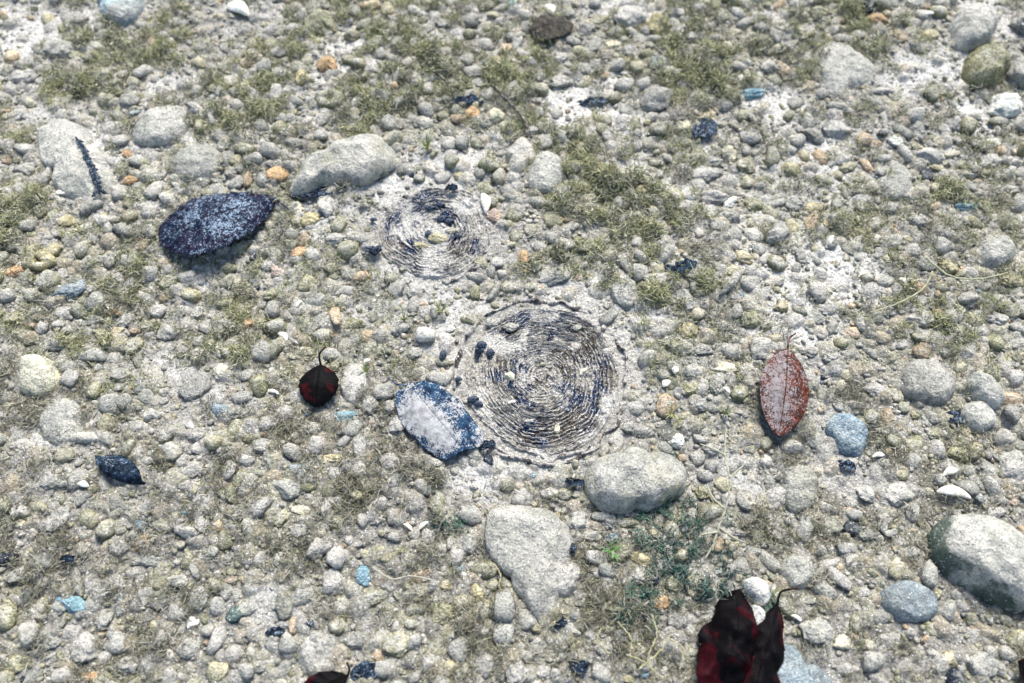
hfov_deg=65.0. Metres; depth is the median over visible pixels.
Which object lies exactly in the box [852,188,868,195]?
pebble
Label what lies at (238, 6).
shell fragment
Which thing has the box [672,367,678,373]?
shell fragment
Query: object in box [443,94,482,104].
leaf scrap
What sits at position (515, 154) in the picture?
cobble
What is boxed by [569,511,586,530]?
pebble
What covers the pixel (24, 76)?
pebble
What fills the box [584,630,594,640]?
pebble
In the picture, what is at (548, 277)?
pebble
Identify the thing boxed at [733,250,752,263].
pebble
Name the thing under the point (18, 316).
pebble
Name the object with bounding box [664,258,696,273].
leaf scrap
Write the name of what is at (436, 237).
pebble
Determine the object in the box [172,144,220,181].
cobble
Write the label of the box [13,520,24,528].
pebble
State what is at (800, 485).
cobble
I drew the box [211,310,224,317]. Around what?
pebble
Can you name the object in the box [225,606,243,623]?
pebble
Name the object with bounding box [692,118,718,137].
leaf scrap
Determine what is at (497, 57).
pebble
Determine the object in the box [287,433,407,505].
algae tuft
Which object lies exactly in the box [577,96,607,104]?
leaf scrap
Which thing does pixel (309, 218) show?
pebble
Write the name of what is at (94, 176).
rotted frond
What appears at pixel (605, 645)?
pebble
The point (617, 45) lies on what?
pebble
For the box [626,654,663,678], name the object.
stalk
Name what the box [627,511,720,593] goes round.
algae tuft
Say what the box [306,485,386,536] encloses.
algae tuft
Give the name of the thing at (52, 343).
pebble
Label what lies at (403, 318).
water sprig
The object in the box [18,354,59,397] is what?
cobble
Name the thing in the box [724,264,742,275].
pebble
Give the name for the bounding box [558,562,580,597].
cobble
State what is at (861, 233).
pebble
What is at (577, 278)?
pebble
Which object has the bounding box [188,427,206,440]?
pebble
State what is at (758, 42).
algae tuft
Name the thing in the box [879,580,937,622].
cobble
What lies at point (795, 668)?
slab stone
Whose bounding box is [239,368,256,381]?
pebble
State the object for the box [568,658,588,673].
leaf scrap
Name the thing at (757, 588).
cobble
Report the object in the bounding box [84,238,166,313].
algae tuft
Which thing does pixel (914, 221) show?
pebble
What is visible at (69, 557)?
leaf scrap
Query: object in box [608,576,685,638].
algae tuft
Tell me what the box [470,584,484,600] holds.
pebble
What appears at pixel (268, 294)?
pebble
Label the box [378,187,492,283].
post stump
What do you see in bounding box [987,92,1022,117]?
pebble
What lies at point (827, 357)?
pebble
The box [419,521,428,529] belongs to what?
shell fragment
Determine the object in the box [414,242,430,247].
pebble
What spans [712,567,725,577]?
pebble
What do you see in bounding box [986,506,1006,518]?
pebble
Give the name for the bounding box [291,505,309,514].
pebble
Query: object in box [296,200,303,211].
pebble
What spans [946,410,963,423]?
leaf scrap
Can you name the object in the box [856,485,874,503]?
pebble
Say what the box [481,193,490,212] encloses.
shell fragment
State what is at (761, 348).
pebble
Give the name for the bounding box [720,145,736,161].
pebble
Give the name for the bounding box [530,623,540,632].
pebble
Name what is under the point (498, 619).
algae tuft
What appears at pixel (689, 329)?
pebble
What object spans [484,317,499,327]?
pebble
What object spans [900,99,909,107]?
pebble
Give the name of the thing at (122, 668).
pebble
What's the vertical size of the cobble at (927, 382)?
0.026 m
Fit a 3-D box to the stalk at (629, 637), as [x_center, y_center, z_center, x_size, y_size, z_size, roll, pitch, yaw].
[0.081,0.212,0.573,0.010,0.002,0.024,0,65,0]
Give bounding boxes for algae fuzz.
[0,0,1023,398]
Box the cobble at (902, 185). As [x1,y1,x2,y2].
[877,160,911,201]
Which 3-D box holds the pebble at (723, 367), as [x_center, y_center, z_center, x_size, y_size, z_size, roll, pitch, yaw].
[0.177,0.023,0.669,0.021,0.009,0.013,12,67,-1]
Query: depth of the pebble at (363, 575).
0.60 m
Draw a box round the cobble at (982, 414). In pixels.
[961,401,995,433]
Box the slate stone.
[825,413,868,456]
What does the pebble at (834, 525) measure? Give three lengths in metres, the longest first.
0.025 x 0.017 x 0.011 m
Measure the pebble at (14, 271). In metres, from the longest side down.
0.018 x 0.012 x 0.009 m
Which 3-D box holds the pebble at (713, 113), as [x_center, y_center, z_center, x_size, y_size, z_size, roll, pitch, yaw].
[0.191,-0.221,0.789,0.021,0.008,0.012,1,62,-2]
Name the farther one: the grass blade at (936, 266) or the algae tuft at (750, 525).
the grass blade at (936, 266)
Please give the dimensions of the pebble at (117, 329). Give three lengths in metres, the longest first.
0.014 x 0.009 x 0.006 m
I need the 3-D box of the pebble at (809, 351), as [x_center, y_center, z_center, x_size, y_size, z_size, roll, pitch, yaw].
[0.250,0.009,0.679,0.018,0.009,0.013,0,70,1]
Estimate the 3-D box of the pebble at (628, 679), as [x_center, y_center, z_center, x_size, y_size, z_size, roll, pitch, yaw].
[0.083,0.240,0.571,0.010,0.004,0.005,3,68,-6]
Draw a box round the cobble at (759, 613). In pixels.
[750,605,764,624]
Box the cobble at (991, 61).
[961,43,1009,90]
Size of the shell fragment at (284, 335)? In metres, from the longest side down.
0.013 x 0.006 x 0.004 m
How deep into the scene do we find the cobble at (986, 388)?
0.66 m
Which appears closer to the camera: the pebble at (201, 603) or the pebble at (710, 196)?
the pebble at (201, 603)
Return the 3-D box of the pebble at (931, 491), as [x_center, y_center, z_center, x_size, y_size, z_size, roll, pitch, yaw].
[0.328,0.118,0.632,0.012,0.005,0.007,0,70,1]
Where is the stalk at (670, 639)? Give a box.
[669,638,684,669]
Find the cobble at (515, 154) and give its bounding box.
[506,137,535,173]
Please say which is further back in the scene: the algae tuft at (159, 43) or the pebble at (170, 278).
the algae tuft at (159, 43)
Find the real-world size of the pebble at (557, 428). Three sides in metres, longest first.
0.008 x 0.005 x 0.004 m
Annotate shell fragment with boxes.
[77,481,88,486]
[226,0,249,15]
[268,389,278,393]
[278,332,287,339]
[403,524,411,530]
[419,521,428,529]
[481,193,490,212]
[545,4,555,13]
[662,380,670,386]
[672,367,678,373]
[791,614,801,620]
[828,235,833,242]
[872,452,884,457]
[936,485,970,498]
[943,466,957,475]
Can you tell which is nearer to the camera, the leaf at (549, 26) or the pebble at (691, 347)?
the pebble at (691, 347)
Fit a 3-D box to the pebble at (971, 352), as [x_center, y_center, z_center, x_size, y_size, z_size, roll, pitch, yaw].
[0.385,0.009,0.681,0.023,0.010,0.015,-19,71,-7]
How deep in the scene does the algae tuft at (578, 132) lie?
0.77 m
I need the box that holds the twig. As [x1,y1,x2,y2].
[493,85,532,137]
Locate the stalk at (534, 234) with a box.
[518,229,551,241]
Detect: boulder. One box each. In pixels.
[288,133,395,201]
[583,447,688,514]
[926,513,1023,613]
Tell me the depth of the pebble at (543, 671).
0.57 m
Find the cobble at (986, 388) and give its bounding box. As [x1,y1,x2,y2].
[966,371,1004,410]
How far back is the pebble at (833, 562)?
0.61 m
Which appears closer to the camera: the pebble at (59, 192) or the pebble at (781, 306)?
the pebble at (781, 306)
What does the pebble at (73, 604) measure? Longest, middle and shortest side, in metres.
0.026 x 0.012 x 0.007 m
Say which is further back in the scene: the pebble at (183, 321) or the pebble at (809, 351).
the pebble at (183, 321)
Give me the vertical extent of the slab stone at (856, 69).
0.020 m
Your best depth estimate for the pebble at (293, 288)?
0.71 m
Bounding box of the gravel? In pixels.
[0,0,1023,682]
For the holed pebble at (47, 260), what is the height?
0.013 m
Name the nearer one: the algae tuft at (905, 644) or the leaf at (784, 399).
the algae tuft at (905, 644)
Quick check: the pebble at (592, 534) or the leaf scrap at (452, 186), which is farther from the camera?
the leaf scrap at (452, 186)
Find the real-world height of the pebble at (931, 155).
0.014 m
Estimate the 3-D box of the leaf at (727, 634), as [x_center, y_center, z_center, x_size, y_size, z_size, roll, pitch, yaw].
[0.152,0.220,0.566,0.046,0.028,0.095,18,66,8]
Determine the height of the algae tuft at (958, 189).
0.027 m
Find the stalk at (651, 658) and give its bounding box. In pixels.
[638,630,672,669]
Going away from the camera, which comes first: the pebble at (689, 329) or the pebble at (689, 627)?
the pebble at (689, 627)
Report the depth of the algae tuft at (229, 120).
0.78 m
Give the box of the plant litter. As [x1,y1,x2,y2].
[0,361,1023,682]
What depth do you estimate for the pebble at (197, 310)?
0.70 m
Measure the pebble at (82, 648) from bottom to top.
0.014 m
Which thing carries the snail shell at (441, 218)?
on the post stump at (411, 220)
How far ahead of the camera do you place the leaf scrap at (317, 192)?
0.74 m
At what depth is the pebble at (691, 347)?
0.67 m
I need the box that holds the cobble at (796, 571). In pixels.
[779,555,813,589]
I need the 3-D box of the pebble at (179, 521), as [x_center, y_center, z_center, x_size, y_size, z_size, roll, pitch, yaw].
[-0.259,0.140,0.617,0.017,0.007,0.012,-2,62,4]
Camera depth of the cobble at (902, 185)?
0.75 m
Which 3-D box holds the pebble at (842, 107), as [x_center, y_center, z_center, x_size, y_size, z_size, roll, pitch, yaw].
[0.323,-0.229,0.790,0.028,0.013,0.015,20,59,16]
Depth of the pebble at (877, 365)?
0.68 m
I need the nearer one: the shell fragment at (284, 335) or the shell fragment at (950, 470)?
the shell fragment at (950, 470)
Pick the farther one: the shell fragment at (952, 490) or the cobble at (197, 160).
the cobble at (197, 160)
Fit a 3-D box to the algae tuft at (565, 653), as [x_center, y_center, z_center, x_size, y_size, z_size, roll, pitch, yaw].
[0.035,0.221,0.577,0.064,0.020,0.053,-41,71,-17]
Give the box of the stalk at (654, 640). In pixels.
[648,615,657,670]
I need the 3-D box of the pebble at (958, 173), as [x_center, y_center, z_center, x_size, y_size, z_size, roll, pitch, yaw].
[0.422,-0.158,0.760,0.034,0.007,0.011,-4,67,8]
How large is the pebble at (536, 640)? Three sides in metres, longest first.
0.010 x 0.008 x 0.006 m
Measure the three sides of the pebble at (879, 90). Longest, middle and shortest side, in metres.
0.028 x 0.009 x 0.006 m
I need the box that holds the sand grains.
[0,0,1023,682]
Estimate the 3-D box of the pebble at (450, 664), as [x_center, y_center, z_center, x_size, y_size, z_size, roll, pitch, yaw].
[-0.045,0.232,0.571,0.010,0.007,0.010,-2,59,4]
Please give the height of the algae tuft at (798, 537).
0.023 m
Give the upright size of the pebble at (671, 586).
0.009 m
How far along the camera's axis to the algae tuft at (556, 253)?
0.71 m
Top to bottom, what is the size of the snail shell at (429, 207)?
0.005 m
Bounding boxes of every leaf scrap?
[59,553,76,562]
[265,626,284,635]
[290,185,345,197]
[304,619,314,628]
[350,661,376,681]
[364,245,381,255]
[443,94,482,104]
[445,183,457,190]
[475,345,486,359]
[479,440,495,449]
[553,616,567,627]
[565,477,584,486]
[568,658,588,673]
[569,543,576,553]
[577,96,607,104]
[648,574,659,582]
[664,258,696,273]
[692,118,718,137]
[837,459,855,470]
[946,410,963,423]
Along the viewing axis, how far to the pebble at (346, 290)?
0.70 m
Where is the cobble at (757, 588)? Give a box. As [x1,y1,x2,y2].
[741,577,770,606]
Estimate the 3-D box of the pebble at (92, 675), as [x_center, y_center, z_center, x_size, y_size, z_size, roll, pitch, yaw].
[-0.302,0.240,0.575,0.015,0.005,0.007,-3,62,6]
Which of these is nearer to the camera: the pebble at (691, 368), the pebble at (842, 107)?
the pebble at (691, 368)
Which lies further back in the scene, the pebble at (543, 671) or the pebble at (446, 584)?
the pebble at (446, 584)
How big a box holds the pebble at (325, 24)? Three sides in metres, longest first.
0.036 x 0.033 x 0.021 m
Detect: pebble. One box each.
[2,655,31,672]
[4,311,24,325]
[5,265,24,277]
[5,565,31,584]
[10,69,37,83]
[10,438,36,451]
[10,503,30,519]
[12,162,35,175]
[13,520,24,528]
[18,244,38,257]
[21,251,56,270]
[24,268,35,284]
[34,635,61,649]
[37,471,60,489]
[40,243,61,257]
[42,39,75,59]
[45,338,65,351]
[45,505,70,532]
[48,279,86,301]
[55,596,84,612]
[56,190,65,195]
[57,215,76,226]
[65,11,89,26]
[69,631,99,662]
[80,672,97,681]
[85,315,103,324]
[91,69,112,81]
[91,329,108,339]
[94,608,114,630]
[107,309,120,316]
[109,326,124,334]
[109,539,128,555]
[110,368,130,382]
[114,656,138,672]
[117,312,135,327]
[122,149,131,157]
[123,175,139,184]
[129,625,136,633]
[135,534,150,551]
[136,586,154,606]
[137,496,158,514]
[140,319,159,331]
[140,555,161,566]
[143,408,160,421]
[156,324,177,340]
[157,168,166,179]
[158,274,177,289]
[167,574,188,588]
[169,516,184,530]
[176,637,201,658]
[177,372,211,401]
[177,480,192,490]
[179,316,189,328]
[181,461,203,478]
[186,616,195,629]
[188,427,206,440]
[190,302,206,321]
[190,586,208,611]
[194,516,209,533]
[195,40,213,52]
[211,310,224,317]
[212,363,228,378]
[220,583,232,600]
[225,485,236,503]
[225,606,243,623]
[226,576,235,584]
[230,407,247,419]
[231,504,245,520]
[236,49,245,57]
[238,302,251,313]
[238,601,256,615]
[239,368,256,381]
[242,319,254,328]
[253,438,270,452]
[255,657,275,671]
[260,246,270,256]
[262,288,278,299]
[265,166,289,182]
[269,44,288,57]
[271,265,282,277]
[271,478,300,499]
[273,553,279,565]
[274,405,294,421]
[274,508,289,527]
[285,281,299,292]
[288,347,315,361]
[290,246,305,257]
[290,524,306,537]
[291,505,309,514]
[291,557,304,570]
[294,2,302,12]
[295,69,308,85]
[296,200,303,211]
[297,421,322,435]
[301,212,319,225]
[303,8,337,36]
[305,537,333,559]
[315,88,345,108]
[317,55,337,72]
[321,499,331,516]
[322,454,343,463]
[322,568,342,595]
[324,232,343,245]
[329,512,344,529]
[335,411,356,421]
[341,630,366,649]
[342,285,358,295]
[344,317,362,329]
[356,565,370,585]
[361,395,378,415]
[364,588,388,604]
[366,35,383,49]
[370,516,384,525]
[381,632,408,657]
[383,400,395,413]
[389,415,405,434]
[390,321,410,335]
[390,546,406,555]
[406,347,422,358]
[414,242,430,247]
[423,37,437,44]
[427,602,454,624]
[428,233,447,242]
[429,491,445,514]
[435,18,449,28]
[440,579,451,590]
[445,660,455,674]
[446,227,456,233]
[446,326,455,331]
[459,533,477,553]
[466,106,479,118]
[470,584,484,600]
[472,78,486,88]
[472,624,488,637]
[474,256,488,267]
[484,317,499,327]
[486,208,500,221]
[489,107,504,124]
[490,54,500,65]
[502,323,518,332]
[504,372,514,381]
[505,660,526,682]
[518,250,529,263]
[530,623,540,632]
[531,637,544,644]
[536,665,550,678]
[538,267,570,286]
[539,487,557,498]
[547,75,573,88]
[553,623,581,636]
[554,53,568,62]
[554,424,559,433]
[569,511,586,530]
[571,325,581,330]
[572,490,579,497]
[574,275,581,281]
[579,368,586,375]
[583,529,599,540]
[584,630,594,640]
[587,593,604,606]
[593,641,610,653]
[602,347,614,355]
[604,40,621,51]
[606,532,619,542]
[611,276,638,306]
[613,5,647,27]
[613,629,627,643]
[617,518,639,527]
[620,421,636,434]
[623,675,633,682]
[630,630,640,643]
[631,551,649,564]
[631,567,646,585]
[635,185,646,194]
[639,86,672,112]
[641,672,648,677]
[646,12,670,33]
[646,428,654,437]
[646,629,654,639]
[649,56,661,70]
[652,594,670,609]
[656,555,676,571]
[665,341,695,354]
[665,575,684,592]
[666,610,681,628]
[667,433,684,448]
[671,92,683,105]
[676,120,692,134]
[679,322,697,337]
[680,289,695,314]
[683,364,702,377]
[683,382,697,395]
[685,624,696,635]
[688,31,704,43]
[688,165,722,181]
[689,395,707,410]
[694,526,712,537]
[695,343,714,354]
[695,484,709,498]
[697,111,716,119]
[698,156,722,167]
[700,189,729,204]
[701,443,721,455]
[708,377,718,393]
[711,8,728,20]
[712,319,729,330]
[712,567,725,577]
[713,360,737,373]
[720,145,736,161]
[721,209,739,222]
[723,196,736,207]
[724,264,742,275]
[726,527,746,535]
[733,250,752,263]
[735,157,755,173]
[738,128,761,144]
[740,310,760,328]
[741,88,766,100]
[743,545,760,556]
[744,197,763,211]
[751,336,772,359]
[760,61,777,73]
[764,221,791,244]
[775,300,788,311]
[786,196,804,210]
[795,247,806,263]
[798,616,833,646]
[800,345,818,357]
[800,594,816,604]
[801,128,824,144]
[803,202,822,212]
[806,311,824,324]
[808,6,829,19]
[817,557,839,573]
[819,515,842,534]
[821,120,857,138]
[822,352,838,362]
[826,101,854,113]
[833,634,852,650]
[838,161,856,172]
[851,227,865,237]
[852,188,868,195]
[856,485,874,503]
[858,526,877,541]
[858,586,872,596]
[861,361,869,367]
[862,382,893,395]
[868,13,890,24]
[871,362,880,370]
[872,87,899,95]
[878,513,892,523]
[878,632,900,647]
[879,234,903,250]
[880,520,897,536]
[884,482,915,507]
[887,135,902,146]
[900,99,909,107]
[904,0,924,9]
[904,544,919,558]
[905,308,936,326]
[907,213,930,227]
[911,411,920,419]
[914,147,944,163]
[917,255,937,271]
[922,29,939,41]
[925,487,935,495]
[926,428,939,438]
[938,260,957,273]
[941,115,961,132]
[943,650,957,667]
[946,447,968,462]
[954,170,977,178]
[954,202,977,210]
[955,342,976,357]
[967,650,999,676]
[978,153,1003,168]
[984,312,1008,325]
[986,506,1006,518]
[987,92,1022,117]
[999,450,1023,480]
[1000,274,1023,288]
[1001,218,1020,230]
[1002,185,1018,193]
[1005,55,1023,87]
[1008,11,1023,35]
[1009,499,1017,505]
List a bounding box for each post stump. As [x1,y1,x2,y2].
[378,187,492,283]
[453,298,628,466]
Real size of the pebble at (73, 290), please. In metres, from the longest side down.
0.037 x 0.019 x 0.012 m
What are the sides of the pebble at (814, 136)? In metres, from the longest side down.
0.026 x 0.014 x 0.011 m
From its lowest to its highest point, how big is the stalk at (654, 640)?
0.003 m
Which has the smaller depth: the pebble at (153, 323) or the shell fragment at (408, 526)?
the shell fragment at (408, 526)
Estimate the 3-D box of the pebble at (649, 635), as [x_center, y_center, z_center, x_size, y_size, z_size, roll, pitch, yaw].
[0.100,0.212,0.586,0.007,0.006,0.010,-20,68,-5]
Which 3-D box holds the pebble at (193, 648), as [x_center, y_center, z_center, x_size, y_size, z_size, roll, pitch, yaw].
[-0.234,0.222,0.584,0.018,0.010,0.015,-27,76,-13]
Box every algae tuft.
[0,180,92,264]
[0,510,88,599]
[11,61,106,143]
[47,300,121,360]
[63,9,218,96]
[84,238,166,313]
[108,580,205,682]
[157,63,299,148]
[159,569,229,632]
[188,302,271,369]
[224,10,339,67]
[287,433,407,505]
[293,40,424,137]
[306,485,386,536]
[331,0,466,83]
[353,448,455,538]
[381,525,473,615]
[386,34,507,97]
[427,510,467,540]
[439,574,518,649]
[456,617,538,680]
[478,40,551,103]
[481,107,635,175]
[485,593,533,636]
[514,232,632,293]
[520,608,607,682]
[533,485,576,520]
[535,126,633,221]
[547,134,691,231]
[557,526,627,619]
[572,542,663,648]
[577,605,684,682]
[593,240,716,336]
[603,0,738,58]
[606,167,717,247]
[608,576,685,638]
[623,26,731,98]
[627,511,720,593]
[628,497,699,555]
[638,502,670,518]
[665,258,739,312]
[670,42,755,111]
[676,486,734,549]
[682,537,781,610]
[720,494,784,550]
[742,1,832,68]
[758,505,835,568]
[780,565,837,627]
[810,0,919,65]
[878,272,1006,359]
[882,628,968,682]
[913,160,985,218]
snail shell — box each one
[425,205,435,209]
[436,202,445,206]
[437,215,447,221]
[439,350,446,360]
[444,218,452,223]
[454,234,462,237]
[467,396,478,402]
[474,400,482,406]
[476,341,486,347]
[486,349,494,356]
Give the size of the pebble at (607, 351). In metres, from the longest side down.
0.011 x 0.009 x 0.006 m
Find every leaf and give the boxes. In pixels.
[95,455,145,484]
[158,191,289,255]
[298,347,338,406]
[304,662,349,682]
[389,378,483,459]
[530,13,573,40]
[696,589,757,682]
[743,588,797,682]
[760,333,808,435]
[1018,658,1023,682]
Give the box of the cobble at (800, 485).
[780,464,818,513]
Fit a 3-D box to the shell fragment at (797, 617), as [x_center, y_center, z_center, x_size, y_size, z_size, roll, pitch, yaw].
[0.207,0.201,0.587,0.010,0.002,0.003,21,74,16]
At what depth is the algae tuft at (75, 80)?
0.80 m
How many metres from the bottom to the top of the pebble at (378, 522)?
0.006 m
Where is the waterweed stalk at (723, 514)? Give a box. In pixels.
[700,428,745,559]
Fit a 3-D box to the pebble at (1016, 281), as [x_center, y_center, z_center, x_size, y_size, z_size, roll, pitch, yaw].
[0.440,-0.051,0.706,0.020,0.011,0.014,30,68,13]
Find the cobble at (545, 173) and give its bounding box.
[527,151,565,193]
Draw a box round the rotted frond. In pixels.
[75,137,107,196]
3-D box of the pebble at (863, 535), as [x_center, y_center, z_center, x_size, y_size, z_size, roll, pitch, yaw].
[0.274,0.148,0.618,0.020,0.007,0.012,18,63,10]
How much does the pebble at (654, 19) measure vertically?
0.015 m
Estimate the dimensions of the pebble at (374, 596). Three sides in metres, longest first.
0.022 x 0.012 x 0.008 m
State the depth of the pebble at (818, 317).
0.69 m
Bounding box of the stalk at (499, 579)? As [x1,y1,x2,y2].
[497,568,502,590]
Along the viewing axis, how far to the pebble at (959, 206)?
0.74 m
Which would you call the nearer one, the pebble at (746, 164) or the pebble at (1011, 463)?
the pebble at (1011, 463)
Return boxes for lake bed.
[0,0,1023,682]
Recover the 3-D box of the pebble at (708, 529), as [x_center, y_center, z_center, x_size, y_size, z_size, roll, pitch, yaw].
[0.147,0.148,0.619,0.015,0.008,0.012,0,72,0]
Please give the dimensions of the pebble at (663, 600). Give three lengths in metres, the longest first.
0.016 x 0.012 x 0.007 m
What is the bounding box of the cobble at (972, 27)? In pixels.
[948,2,997,51]
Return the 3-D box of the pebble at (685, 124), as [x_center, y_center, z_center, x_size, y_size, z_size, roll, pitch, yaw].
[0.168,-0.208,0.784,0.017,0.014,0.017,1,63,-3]
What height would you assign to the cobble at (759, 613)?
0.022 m
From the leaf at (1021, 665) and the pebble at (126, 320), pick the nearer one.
the leaf at (1021, 665)
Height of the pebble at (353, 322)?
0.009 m
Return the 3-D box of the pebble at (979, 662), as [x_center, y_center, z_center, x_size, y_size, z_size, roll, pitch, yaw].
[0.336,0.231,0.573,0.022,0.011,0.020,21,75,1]
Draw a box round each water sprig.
[357,363,369,372]
[394,306,412,320]
[416,125,435,148]
[431,298,451,312]
[601,537,622,561]
[664,400,686,419]
[720,404,734,416]
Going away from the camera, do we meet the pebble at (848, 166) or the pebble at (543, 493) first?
the pebble at (543, 493)
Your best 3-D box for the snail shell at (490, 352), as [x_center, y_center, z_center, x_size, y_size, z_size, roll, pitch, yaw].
[-0.018,0.009,0.675,0.007,0.007,0.008,0,65,0]
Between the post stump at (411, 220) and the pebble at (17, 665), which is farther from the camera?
the post stump at (411, 220)
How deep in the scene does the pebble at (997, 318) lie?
0.69 m
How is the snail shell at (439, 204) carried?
on the post stump at (411, 220)
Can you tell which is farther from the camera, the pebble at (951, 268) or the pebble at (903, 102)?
the pebble at (903, 102)
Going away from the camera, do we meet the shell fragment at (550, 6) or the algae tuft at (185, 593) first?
the algae tuft at (185, 593)
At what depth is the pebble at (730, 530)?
0.62 m
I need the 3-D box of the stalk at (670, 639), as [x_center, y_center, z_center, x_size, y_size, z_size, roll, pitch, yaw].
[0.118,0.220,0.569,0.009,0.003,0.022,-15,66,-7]
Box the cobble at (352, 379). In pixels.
[339,362,368,403]
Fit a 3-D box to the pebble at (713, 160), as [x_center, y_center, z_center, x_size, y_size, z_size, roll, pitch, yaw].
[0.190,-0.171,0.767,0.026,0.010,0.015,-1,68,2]
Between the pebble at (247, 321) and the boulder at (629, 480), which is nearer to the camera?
the boulder at (629, 480)
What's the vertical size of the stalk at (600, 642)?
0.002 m
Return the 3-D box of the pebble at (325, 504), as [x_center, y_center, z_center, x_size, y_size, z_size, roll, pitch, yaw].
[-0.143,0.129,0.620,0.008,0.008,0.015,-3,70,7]
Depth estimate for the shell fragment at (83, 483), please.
0.62 m
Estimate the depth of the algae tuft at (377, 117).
0.78 m
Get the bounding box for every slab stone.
[37,119,114,201]
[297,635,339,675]
[484,504,573,621]
[777,644,831,682]
[814,42,875,98]
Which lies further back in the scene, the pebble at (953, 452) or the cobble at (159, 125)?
the cobble at (159, 125)
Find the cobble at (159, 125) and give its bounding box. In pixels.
[132,105,189,146]
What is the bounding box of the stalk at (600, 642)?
[597,626,610,654]
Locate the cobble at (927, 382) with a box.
[901,359,955,405]
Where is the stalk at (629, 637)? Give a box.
[617,622,632,656]
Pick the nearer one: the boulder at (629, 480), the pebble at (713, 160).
the boulder at (629, 480)
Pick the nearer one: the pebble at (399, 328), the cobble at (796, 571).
the cobble at (796, 571)
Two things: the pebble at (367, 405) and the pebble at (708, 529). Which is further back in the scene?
the pebble at (367, 405)
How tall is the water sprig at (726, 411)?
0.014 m
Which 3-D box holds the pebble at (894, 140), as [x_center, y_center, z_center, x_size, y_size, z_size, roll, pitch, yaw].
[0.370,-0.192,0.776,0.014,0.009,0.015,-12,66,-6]
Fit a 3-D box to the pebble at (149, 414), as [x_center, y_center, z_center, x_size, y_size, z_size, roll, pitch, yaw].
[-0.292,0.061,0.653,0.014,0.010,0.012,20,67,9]
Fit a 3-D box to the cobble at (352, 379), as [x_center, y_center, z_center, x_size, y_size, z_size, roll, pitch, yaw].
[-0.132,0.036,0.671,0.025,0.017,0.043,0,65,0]
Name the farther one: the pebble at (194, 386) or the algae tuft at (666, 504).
the pebble at (194, 386)
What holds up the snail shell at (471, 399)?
on the post stump at (575, 406)
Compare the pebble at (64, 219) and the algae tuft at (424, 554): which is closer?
the algae tuft at (424, 554)
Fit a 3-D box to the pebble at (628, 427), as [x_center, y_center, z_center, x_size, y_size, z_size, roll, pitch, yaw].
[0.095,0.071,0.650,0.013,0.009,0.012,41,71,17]
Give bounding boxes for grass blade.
[870,271,932,312]
[925,257,1007,279]
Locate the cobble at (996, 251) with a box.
[975,235,1015,268]
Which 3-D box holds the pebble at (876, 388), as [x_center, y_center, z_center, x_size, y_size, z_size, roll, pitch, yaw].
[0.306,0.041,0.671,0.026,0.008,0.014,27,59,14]
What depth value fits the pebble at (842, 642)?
0.58 m
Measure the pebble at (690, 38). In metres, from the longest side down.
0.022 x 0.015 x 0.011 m
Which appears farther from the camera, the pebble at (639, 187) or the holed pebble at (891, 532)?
the pebble at (639, 187)
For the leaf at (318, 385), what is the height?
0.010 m
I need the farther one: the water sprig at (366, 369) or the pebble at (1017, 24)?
the pebble at (1017, 24)
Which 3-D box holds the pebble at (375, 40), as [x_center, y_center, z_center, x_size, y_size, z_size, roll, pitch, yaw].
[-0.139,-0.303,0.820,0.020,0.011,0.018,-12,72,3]
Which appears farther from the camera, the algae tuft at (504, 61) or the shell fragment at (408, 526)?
the algae tuft at (504, 61)
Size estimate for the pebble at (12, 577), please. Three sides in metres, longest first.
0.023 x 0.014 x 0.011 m
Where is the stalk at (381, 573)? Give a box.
[372,567,434,580]
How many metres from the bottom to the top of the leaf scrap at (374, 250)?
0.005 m
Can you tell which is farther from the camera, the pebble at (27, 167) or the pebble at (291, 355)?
the pebble at (27, 167)
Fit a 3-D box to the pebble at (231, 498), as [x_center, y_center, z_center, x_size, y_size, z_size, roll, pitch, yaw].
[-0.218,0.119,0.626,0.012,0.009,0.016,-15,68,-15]
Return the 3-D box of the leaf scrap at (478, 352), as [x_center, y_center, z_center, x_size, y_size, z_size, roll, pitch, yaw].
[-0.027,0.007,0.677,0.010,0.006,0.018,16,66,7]
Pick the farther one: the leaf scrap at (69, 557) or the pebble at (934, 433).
the pebble at (934, 433)
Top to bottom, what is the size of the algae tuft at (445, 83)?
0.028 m
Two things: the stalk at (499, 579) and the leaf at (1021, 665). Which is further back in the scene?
the stalk at (499, 579)
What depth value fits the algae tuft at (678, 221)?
0.73 m
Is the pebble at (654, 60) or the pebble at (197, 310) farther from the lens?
the pebble at (654, 60)

